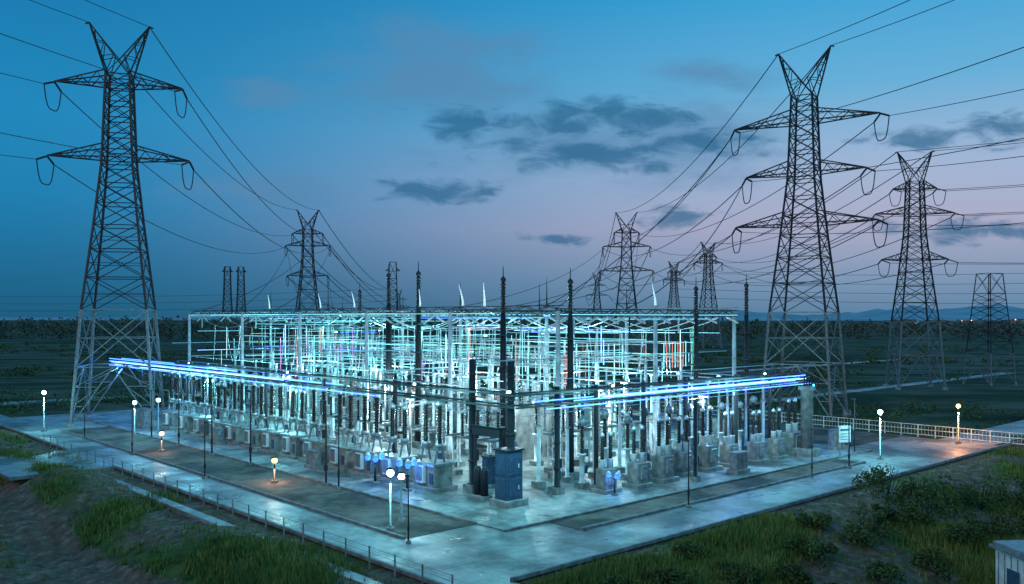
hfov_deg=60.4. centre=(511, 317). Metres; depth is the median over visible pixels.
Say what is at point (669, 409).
current transformer
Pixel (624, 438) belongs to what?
yard floodlight
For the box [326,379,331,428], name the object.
current transformer
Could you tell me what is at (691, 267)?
power line
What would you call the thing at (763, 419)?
post insulator
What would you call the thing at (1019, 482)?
shrub
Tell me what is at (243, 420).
post insulator
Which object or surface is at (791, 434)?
surge arrester
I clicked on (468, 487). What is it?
steel column
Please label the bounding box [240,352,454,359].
busbar
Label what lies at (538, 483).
post insulator
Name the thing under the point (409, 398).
yard floodlight
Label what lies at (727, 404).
post insulator
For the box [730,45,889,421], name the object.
transmission tower
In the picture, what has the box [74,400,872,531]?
substation yard pavement
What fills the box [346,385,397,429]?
blast wall
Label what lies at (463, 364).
post insulator
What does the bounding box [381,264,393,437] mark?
lightning mast
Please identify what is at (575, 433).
post insulator
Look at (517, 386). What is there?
post insulator
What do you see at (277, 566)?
grass
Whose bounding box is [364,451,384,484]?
blue globe lamp
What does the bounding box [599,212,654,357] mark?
transmission tower
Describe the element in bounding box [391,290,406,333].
transmission tower
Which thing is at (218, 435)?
switchgear kiosk
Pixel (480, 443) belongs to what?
power transformer
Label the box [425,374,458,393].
disconnect switch
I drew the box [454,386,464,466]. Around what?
post insulator
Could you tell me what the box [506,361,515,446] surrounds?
steel column
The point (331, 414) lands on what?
disconnect switch
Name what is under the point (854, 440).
floodlight pole
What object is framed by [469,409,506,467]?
load break switch
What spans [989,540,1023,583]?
equipment shed
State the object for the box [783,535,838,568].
shrub
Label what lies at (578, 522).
gravel strip
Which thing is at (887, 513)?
shrub
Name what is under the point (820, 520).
shrub
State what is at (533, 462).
current transformer
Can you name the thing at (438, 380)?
post insulator
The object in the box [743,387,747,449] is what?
post insulator
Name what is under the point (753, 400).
current transformer
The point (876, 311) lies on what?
hills
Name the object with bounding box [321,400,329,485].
floodlight pole
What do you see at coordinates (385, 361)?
busbar
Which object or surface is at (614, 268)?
power line
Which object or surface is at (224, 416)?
post insulator
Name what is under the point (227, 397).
disconnect switch
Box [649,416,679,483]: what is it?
surge arrester
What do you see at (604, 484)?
surge arrester
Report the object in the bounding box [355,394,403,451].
disconnect switch
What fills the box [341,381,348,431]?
current transformer
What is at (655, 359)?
steel gantry
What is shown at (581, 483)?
current transformer
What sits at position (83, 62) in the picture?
power line
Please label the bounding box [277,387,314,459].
circuit breaker
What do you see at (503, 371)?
lightning mast
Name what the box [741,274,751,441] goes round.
lightning mast
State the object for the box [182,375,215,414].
disconnect switch
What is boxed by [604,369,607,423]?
post insulator
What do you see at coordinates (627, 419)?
current transformer
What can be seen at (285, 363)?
circuit breaker
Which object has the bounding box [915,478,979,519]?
shrub
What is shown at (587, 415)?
switchgear kiosk
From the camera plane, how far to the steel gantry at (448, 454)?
92.79 m
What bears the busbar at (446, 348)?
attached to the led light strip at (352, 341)
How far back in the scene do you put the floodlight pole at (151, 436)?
102.18 m
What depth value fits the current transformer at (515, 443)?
85.46 m
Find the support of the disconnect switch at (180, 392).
on the substation yard pavement
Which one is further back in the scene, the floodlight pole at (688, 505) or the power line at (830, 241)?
the power line at (830, 241)
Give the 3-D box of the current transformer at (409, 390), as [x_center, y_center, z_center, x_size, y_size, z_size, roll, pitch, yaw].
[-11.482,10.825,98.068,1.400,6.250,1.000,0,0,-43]
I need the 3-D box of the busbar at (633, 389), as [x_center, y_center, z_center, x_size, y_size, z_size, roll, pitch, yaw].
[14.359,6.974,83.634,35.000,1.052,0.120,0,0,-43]
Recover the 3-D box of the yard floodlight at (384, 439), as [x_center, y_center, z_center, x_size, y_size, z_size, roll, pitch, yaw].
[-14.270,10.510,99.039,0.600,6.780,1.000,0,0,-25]
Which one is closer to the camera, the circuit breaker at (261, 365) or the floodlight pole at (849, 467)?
the floodlight pole at (849, 467)
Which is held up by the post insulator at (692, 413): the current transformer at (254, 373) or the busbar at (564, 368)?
the busbar at (564, 368)
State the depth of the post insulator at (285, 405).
107.22 m
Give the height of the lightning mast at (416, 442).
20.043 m
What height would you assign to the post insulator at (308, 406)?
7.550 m
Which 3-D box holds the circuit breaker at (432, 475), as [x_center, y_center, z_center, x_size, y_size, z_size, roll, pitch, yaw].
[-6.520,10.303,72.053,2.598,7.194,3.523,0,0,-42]
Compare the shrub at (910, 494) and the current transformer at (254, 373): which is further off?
the current transformer at (254, 373)
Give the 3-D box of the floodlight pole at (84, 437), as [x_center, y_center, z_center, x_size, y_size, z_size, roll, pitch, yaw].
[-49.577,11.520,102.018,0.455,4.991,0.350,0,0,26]
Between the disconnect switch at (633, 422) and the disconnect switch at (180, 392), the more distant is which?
the disconnect switch at (180, 392)
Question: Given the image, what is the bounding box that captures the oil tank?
[470,466,491,499]
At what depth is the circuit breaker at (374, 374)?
115.09 m
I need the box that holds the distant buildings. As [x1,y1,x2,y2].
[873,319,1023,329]
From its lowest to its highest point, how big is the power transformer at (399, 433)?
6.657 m
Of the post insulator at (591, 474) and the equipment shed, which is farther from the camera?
the post insulator at (591, 474)
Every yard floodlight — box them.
[205,375,208,414]
[287,384,292,429]
[382,382,387,441]
[405,397,414,453]
[598,390,602,455]
[621,381,627,441]
[697,394,708,406]
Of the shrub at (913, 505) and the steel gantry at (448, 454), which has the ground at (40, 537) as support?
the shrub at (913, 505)
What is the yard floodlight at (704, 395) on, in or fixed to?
on the substation yard pavement
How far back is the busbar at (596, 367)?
110.06 m
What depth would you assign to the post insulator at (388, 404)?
90.71 m
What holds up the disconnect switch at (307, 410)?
on the substation yard pavement
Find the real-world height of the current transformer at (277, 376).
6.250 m
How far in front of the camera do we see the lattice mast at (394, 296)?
360.48 m
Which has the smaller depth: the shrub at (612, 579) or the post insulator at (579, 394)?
the shrub at (612, 579)
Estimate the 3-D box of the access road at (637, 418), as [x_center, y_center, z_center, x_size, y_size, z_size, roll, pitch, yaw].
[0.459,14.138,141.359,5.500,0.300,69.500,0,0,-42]
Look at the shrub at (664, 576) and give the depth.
47.09 m
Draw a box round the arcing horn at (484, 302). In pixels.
[483,282,485,305]
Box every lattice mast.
[220,266,233,338]
[234,267,247,338]
[385,262,400,352]
[962,273,1016,385]
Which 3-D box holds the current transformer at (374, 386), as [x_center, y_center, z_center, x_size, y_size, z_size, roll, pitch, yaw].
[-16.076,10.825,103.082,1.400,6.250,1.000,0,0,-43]
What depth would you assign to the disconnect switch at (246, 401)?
107.58 m
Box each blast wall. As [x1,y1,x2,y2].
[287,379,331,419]
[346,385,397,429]
[429,392,468,442]
[514,402,565,459]
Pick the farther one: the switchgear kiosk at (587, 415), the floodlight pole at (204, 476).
the switchgear kiosk at (587, 415)
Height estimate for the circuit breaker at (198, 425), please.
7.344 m
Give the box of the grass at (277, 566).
[0,430,1023,583]
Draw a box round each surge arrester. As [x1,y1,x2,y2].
[591,431,621,494]
[622,425,653,489]
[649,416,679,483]
[672,415,692,477]
[698,406,722,472]
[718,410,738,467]
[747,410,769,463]
[765,408,788,459]
[782,398,799,455]
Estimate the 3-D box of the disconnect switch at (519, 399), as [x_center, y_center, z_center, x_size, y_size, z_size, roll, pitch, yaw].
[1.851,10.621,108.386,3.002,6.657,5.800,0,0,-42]
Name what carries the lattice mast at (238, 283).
on the ground at (40, 537)
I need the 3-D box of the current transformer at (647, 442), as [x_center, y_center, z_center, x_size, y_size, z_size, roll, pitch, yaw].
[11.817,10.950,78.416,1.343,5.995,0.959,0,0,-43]
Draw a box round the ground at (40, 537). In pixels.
[0,319,1023,583]
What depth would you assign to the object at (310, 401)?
120.92 m
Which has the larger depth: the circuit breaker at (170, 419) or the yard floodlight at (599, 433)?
the circuit breaker at (170, 419)
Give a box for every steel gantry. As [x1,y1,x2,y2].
[188,312,343,408]
[238,312,407,418]
[294,311,468,429]
[364,310,541,442]
[444,309,631,458]
[548,308,737,479]
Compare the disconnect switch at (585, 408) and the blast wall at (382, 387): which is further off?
the blast wall at (382, 387)
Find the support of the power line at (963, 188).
attached to the transmission tower at (921, 247)
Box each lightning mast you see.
[355,286,363,382]
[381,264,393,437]
[412,261,423,447]
[497,266,509,446]
[561,268,579,479]
[690,286,701,443]
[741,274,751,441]
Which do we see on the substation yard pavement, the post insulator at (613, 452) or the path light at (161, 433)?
the post insulator at (613, 452)
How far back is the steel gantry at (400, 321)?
104.50 m
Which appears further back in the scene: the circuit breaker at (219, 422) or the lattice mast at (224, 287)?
the lattice mast at (224, 287)
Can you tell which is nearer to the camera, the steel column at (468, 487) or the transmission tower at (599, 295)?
the steel column at (468, 487)
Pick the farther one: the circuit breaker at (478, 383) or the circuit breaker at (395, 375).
the circuit breaker at (395, 375)
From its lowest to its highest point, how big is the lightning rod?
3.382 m
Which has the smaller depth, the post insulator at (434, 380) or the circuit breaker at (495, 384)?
the circuit breaker at (495, 384)
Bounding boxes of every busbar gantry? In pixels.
[230,335,579,465]
[302,335,652,452]
[330,334,682,446]
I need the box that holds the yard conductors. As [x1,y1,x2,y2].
[207,321,705,386]
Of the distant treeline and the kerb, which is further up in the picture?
the distant treeline
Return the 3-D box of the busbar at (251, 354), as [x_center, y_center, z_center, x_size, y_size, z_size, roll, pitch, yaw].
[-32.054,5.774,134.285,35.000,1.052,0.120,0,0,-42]
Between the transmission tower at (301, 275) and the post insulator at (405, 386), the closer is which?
the post insulator at (405, 386)
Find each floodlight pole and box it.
[82,396,85,438]
[129,406,134,454]
[149,389,152,438]
[176,394,180,445]
[202,421,207,478]
[209,389,213,455]
[247,390,253,464]
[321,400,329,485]
[334,415,341,488]
[404,474,410,543]
[685,440,690,507]
[809,429,813,477]
[846,411,851,468]
[851,398,856,452]
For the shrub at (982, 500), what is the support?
on the ground at (40, 537)
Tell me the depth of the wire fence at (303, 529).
58.96 m
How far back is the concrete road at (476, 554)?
61.45 m
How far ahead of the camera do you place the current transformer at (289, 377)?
117.91 m
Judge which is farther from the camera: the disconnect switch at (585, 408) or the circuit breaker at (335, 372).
the circuit breaker at (335, 372)
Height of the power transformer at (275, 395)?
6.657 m
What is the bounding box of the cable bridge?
[118,357,806,489]
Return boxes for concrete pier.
[794,376,820,457]
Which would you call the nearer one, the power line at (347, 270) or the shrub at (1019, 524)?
the shrub at (1019, 524)
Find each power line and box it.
[0,0,180,164]
[54,28,327,253]
[99,273,1023,310]
[203,139,741,310]
[287,211,409,313]
[586,213,651,305]
[601,51,873,285]
[664,244,720,282]
[695,152,949,285]
[741,0,1023,233]
[893,140,1023,263]
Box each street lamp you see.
[41,390,46,431]
[132,399,136,436]
[155,397,159,433]
[386,467,394,530]
[397,471,404,521]
[877,408,883,459]
[955,403,961,443]
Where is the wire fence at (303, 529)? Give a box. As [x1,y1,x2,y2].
[40,433,452,583]
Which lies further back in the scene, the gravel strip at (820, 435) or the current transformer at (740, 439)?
the gravel strip at (820, 435)
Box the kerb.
[0,414,1023,583]
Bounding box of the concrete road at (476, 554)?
[0,389,1023,583]
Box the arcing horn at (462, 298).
[459,286,464,306]
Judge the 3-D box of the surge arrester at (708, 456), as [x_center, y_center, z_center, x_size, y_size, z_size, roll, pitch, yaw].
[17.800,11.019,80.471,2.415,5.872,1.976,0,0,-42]
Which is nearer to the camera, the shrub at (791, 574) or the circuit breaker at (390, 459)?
the shrub at (791, 574)
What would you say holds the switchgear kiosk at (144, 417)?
on the substation yard pavement
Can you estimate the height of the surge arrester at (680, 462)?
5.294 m
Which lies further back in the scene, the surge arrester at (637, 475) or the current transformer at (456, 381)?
the current transformer at (456, 381)
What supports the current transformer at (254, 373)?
on the substation yard pavement
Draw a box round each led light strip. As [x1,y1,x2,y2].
[109,358,805,409]
[219,313,693,380]
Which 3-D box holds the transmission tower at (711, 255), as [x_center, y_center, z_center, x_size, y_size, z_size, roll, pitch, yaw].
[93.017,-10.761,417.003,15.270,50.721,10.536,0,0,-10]
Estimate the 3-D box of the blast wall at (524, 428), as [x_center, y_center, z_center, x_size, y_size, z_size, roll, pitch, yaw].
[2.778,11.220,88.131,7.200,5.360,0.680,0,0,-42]
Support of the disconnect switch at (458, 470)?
on the substation yard pavement
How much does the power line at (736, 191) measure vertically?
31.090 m
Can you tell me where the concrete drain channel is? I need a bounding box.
[99,472,381,583]
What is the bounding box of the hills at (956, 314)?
[624,306,1023,320]
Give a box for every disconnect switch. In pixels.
[162,373,191,410]
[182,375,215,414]
[204,375,239,419]
[228,378,263,425]
[255,381,295,429]
[285,385,327,435]
[318,386,362,443]
[330,365,356,385]
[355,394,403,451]
[397,395,449,459]
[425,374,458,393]
[445,400,501,475]
[479,378,487,398]
[515,378,544,403]
[541,396,592,472]
[560,381,592,440]
[598,394,640,458]
[612,384,652,446]
[646,387,692,454]
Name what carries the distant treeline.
on the ground at (40, 537)
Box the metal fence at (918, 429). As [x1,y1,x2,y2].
[662,402,1023,445]
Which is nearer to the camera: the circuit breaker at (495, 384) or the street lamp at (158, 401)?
the circuit breaker at (495, 384)
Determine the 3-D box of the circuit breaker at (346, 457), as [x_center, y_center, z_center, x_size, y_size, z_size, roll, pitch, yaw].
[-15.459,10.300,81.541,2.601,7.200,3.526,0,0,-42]
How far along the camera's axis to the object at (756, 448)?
84.39 m
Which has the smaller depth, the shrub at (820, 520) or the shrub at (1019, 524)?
the shrub at (820, 520)
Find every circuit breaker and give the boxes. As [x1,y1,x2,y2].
[159,370,188,429]
[174,372,203,433]
[189,374,220,437]
[205,382,235,439]
[223,378,253,445]
[240,382,272,449]
[246,360,263,405]
[257,382,292,453]
[268,362,277,388]
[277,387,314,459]
[283,362,292,387]
[298,387,335,464]
[316,365,326,378]
[324,390,364,471]
[334,367,344,393]
[348,392,391,477]
[372,370,383,384]
[376,403,418,483]
[393,371,407,401]
[409,399,457,492]
[440,374,453,393]
[466,378,481,411]
[491,378,497,412]
[522,382,540,403]
[555,383,579,456]
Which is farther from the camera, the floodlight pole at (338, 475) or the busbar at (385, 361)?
the busbar at (385, 361)
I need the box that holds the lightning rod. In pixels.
[545,281,548,307]
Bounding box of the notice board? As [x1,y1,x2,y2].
[839,425,850,455]
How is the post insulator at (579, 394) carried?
on the substation yard pavement
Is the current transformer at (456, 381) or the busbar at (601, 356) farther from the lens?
the current transformer at (456, 381)
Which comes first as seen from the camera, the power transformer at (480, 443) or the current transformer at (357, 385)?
the power transformer at (480, 443)
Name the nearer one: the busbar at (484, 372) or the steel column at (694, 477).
the steel column at (694, 477)
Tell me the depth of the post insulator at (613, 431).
103.77 m
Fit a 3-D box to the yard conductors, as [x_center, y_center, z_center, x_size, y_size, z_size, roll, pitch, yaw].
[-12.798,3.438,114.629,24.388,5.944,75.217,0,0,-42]
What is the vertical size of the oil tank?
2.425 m
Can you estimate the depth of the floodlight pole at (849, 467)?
82.01 m
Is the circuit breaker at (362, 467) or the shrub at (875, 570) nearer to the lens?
the shrub at (875, 570)
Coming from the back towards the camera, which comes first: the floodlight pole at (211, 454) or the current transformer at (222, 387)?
the current transformer at (222, 387)
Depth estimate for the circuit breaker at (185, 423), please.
106.73 m
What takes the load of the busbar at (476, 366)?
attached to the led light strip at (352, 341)
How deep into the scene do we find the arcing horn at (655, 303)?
85.45 m
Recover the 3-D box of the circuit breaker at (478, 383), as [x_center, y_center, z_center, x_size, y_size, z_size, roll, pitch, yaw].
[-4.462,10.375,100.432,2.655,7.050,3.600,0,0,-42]
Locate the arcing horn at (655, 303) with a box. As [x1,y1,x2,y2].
[652,284,658,306]
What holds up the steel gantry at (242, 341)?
on the substation yard pavement
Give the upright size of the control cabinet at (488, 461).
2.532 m
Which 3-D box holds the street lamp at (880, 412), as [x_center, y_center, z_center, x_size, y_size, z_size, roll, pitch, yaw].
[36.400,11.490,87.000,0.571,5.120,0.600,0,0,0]
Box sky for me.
[0,0,1023,318]
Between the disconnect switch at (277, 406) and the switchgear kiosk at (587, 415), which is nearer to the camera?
the disconnect switch at (277, 406)
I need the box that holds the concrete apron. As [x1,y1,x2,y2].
[0,450,111,480]
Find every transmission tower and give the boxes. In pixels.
[36,22,193,426]
[285,210,330,360]
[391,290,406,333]
[588,275,605,337]
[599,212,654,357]
[663,262,684,339]
[693,242,722,347]
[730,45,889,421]
[872,151,963,390]
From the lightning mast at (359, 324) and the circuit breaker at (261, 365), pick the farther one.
the circuit breaker at (261, 365)
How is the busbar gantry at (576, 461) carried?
on the substation yard pavement
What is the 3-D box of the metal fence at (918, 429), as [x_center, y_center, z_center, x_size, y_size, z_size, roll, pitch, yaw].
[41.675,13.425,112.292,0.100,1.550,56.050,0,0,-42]
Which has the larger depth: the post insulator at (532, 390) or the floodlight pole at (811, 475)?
the post insulator at (532, 390)
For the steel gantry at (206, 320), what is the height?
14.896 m
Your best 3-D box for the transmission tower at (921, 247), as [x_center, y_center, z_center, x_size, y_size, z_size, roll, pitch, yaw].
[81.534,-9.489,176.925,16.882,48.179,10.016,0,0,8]
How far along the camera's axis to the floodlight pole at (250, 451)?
83.79 m
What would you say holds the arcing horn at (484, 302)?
on the gantry beam at (303, 313)
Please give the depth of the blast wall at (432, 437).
98.58 m
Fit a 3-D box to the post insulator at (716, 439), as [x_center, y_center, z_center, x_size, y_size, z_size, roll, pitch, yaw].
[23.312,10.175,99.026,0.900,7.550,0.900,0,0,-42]
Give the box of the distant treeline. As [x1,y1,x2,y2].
[0,315,1023,340]
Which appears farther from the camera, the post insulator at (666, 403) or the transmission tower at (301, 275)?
the transmission tower at (301, 275)
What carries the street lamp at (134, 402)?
on the gravel strip at (366, 509)
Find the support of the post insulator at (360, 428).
on the substation yard pavement
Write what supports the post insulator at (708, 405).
on the substation yard pavement
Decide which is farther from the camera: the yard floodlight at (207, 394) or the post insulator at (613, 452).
the yard floodlight at (207, 394)
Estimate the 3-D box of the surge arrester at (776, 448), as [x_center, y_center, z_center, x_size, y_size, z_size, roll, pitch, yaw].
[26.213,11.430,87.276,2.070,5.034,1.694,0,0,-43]
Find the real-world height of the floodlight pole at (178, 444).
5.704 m
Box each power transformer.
[256,368,296,417]
[309,372,353,427]
[370,378,422,438]
[454,386,499,452]
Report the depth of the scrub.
178.50 m
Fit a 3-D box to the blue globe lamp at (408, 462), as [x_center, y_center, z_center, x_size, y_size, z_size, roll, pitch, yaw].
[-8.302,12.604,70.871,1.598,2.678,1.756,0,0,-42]
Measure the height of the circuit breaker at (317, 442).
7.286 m
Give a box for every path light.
[158,430,164,451]
[271,456,277,482]
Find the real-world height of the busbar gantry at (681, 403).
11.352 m
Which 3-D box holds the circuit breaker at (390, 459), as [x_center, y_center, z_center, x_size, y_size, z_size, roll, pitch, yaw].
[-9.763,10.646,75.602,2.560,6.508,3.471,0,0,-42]
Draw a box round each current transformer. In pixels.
[220,370,227,407]
[229,371,237,411]
[251,372,258,415]
[275,374,279,417]
[286,375,292,421]
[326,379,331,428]
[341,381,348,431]
[354,382,363,434]
[369,384,379,436]
[386,386,392,438]
[397,375,402,402]
[406,387,413,440]
[424,389,433,445]
[443,391,447,449]
[454,379,458,392]
[461,393,468,453]
[482,395,494,455]
[514,398,517,446]
[529,400,543,466]
[548,423,560,491]
[574,417,589,488]
[599,409,610,466]
[600,392,608,422]
[621,415,631,479]
[640,408,651,474]
[664,405,673,454]
[688,403,692,450]
[697,398,706,442]
[717,402,724,460]
[738,401,743,449]
[750,396,756,433]
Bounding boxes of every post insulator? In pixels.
[222,365,226,418]
[239,367,247,422]
[280,370,285,428]
[306,373,312,433]
[329,375,337,441]
[352,367,356,386]
[357,377,365,446]
[384,380,392,448]
[404,371,407,403]
[417,383,428,458]
[431,373,435,394]
[436,370,440,393]
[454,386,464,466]
[462,363,464,387]
[462,376,466,413]
[494,390,501,447]
[515,366,518,404]
[529,376,534,402]
[531,395,545,487]
[533,381,537,399]
[561,402,573,482]
[574,384,579,458]
[577,370,581,415]
[588,402,593,477]
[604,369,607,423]
[606,382,615,456]
[611,372,617,435]
[614,388,624,472]
[636,371,642,431]
[648,374,652,440]
[663,385,668,416]
[673,373,683,436]
[690,377,692,435]
[705,381,711,441]
[714,375,721,441]
[725,380,730,435]
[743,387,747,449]
[760,377,767,447]
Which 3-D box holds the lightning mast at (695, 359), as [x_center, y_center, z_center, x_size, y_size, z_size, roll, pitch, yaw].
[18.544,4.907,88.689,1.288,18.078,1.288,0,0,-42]
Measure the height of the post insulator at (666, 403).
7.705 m
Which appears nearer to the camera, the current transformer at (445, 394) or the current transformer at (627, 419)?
the current transformer at (627, 419)
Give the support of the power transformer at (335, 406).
on the substation yard pavement
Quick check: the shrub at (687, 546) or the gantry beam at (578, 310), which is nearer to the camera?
the shrub at (687, 546)
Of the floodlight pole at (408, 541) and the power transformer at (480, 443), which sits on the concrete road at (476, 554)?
the floodlight pole at (408, 541)
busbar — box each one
[178,339,364,342]
[181,360,553,394]
[196,351,351,360]
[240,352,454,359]
[244,358,631,388]
[270,341,491,347]
[274,357,665,385]
[307,356,526,365]
[339,355,733,379]
[352,344,581,357]
[364,354,731,375]
[385,359,615,370]
[462,365,690,383]
[492,350,726,361]
[529,378,759,400]
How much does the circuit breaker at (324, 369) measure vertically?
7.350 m
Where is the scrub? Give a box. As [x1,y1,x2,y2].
[0,341,1022,448]
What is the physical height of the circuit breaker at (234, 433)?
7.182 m
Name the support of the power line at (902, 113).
attached to the transmission tower at (816, 198)
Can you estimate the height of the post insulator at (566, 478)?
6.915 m
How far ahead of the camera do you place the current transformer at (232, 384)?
130.52 m
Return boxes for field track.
[0,359,1012,405]
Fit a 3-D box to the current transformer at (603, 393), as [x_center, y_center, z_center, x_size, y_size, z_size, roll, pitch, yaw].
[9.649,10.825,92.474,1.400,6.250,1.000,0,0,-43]
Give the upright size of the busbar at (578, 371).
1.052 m
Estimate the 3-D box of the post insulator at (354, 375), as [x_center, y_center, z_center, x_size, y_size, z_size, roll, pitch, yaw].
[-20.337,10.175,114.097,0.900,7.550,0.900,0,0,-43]
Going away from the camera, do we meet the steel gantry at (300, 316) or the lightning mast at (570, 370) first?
the lightning mast at (570, 370)
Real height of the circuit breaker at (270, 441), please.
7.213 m
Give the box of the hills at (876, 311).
[805,304,1023,315]
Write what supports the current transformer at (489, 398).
on the substation yard pavement
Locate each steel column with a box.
[463,359,478,493]
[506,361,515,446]
[549,386,564,494]
[690,404,700,481]
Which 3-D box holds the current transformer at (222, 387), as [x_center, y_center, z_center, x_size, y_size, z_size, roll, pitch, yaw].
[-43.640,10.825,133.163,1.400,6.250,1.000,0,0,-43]
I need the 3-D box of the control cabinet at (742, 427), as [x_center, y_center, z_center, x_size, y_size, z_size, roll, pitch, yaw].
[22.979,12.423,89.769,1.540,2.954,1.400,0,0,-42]
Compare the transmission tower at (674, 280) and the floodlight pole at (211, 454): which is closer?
the floodlight pole at (211, 454)
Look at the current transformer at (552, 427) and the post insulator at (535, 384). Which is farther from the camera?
the post insulator at (535, 384)
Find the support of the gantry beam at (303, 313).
on the steel gantry at (242, 341)
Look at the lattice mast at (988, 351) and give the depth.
187.58 m
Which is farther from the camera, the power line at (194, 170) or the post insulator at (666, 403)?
the power line at (194, 170)
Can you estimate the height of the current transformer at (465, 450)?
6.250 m
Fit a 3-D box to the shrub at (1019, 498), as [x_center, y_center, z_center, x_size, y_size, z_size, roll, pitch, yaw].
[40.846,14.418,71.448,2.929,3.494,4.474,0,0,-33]
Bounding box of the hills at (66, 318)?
[0,317,292,319]
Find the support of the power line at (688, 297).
hanging from the lattice mast at (394, 296)
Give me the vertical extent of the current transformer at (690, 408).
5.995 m
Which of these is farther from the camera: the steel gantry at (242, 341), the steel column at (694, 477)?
the steel gantry at (242, 341)
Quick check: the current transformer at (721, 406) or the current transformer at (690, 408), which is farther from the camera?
the current transformer at (721, 406)
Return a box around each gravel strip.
[66,426,475,538]
[550,459,856,529]
[676,421,899,446]
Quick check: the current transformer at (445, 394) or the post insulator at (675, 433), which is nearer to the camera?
the current transformer at (445, 394)
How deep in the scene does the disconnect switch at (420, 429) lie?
82.29 m
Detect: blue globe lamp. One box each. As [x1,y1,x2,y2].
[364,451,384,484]
[396,457,416,491]
[606,471,620,495]
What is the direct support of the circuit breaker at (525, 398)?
on the substation yard pavement
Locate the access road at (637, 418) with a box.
[519,403,699,425]
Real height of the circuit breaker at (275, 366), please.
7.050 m
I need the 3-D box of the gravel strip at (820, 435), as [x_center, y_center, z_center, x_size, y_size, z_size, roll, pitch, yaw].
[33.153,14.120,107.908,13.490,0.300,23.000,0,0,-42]
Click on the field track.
(817, 395)
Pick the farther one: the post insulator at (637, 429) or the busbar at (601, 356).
the post insulator at (637, 429)
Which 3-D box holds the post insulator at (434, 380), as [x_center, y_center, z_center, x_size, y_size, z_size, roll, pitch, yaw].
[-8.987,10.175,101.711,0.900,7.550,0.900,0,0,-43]
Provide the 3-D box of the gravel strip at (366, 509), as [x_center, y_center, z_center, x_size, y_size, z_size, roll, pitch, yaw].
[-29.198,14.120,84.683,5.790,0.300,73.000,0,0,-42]
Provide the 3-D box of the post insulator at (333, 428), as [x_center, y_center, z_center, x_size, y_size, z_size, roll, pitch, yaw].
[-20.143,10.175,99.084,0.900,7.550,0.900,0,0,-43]
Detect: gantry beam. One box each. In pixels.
[191,305,563,314]
[343,307,737,315]
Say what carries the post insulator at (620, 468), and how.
on the substation yard pavement
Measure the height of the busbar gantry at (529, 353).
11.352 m
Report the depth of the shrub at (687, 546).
52.26 m
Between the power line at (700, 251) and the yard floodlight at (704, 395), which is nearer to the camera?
the yard floodlight at (704, 395)
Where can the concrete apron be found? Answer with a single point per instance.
(11, 469)
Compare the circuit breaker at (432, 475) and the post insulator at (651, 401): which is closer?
the circuit breaker at (432, 475)
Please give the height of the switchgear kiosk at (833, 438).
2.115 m
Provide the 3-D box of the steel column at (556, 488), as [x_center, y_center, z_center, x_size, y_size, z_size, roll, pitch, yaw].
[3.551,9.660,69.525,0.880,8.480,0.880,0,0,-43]
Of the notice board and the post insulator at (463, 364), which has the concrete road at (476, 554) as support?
the notice board
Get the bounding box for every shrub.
[597,573,637,583]
[641,567,701,583]
[669,540,707,560]
[710,559,763,583]
[770,561,812,583]
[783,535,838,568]
[793,509,832,528]
[839,518,902,549]
[851,463,905,505]
[852,501,909,527]
[862,560,906,583]
[891,474,955,517]
[897,487,942,524]
[909,547,951,580]
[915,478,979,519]
[941,523,986,546]
[950,475,1000,514]
[959,510,1018,539]
[980,472,1023,509]
[986,502,1023,535]
[1006,479,1023,498]
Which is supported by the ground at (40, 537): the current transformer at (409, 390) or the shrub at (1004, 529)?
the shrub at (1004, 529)
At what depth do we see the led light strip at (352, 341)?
101.60 m
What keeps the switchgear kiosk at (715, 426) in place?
on the substation yard pavement
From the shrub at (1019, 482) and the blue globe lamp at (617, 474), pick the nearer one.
the blue globe lamp at (617, 474)
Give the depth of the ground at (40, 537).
134.55 m
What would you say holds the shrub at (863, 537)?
on the ground at (40, 537)
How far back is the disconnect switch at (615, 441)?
96.15 m
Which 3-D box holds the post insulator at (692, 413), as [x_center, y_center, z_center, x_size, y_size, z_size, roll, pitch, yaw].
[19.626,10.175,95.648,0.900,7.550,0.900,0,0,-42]
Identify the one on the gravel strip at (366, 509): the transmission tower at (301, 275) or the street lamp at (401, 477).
the street lamp at (401, 477)
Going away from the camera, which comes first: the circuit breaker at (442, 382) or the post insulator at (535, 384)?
the post insulator at (535, 384)
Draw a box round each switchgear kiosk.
[136,407,153,427]
[209,427,225,444]
[304,449,322,469]
[584,404,601,422]
[712,417,730,436]
[727,450,749,474]
[825,428,846,450]
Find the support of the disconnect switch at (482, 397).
on the substation yard pavement
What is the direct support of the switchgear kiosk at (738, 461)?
on the substation yard pavement
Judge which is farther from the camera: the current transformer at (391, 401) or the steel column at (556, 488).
the current transformer at (391, 401)
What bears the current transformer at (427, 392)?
on the substation yard pavement
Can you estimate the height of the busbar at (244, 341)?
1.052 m
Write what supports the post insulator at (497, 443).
on the substation yard pavement
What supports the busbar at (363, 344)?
attached to the busbar gantry at (529, 353)
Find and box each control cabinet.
[481,455,494,488]
[489,446,528,508]
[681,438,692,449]
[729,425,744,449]
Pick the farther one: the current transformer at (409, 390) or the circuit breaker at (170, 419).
the circuit breaker at (170, 419)

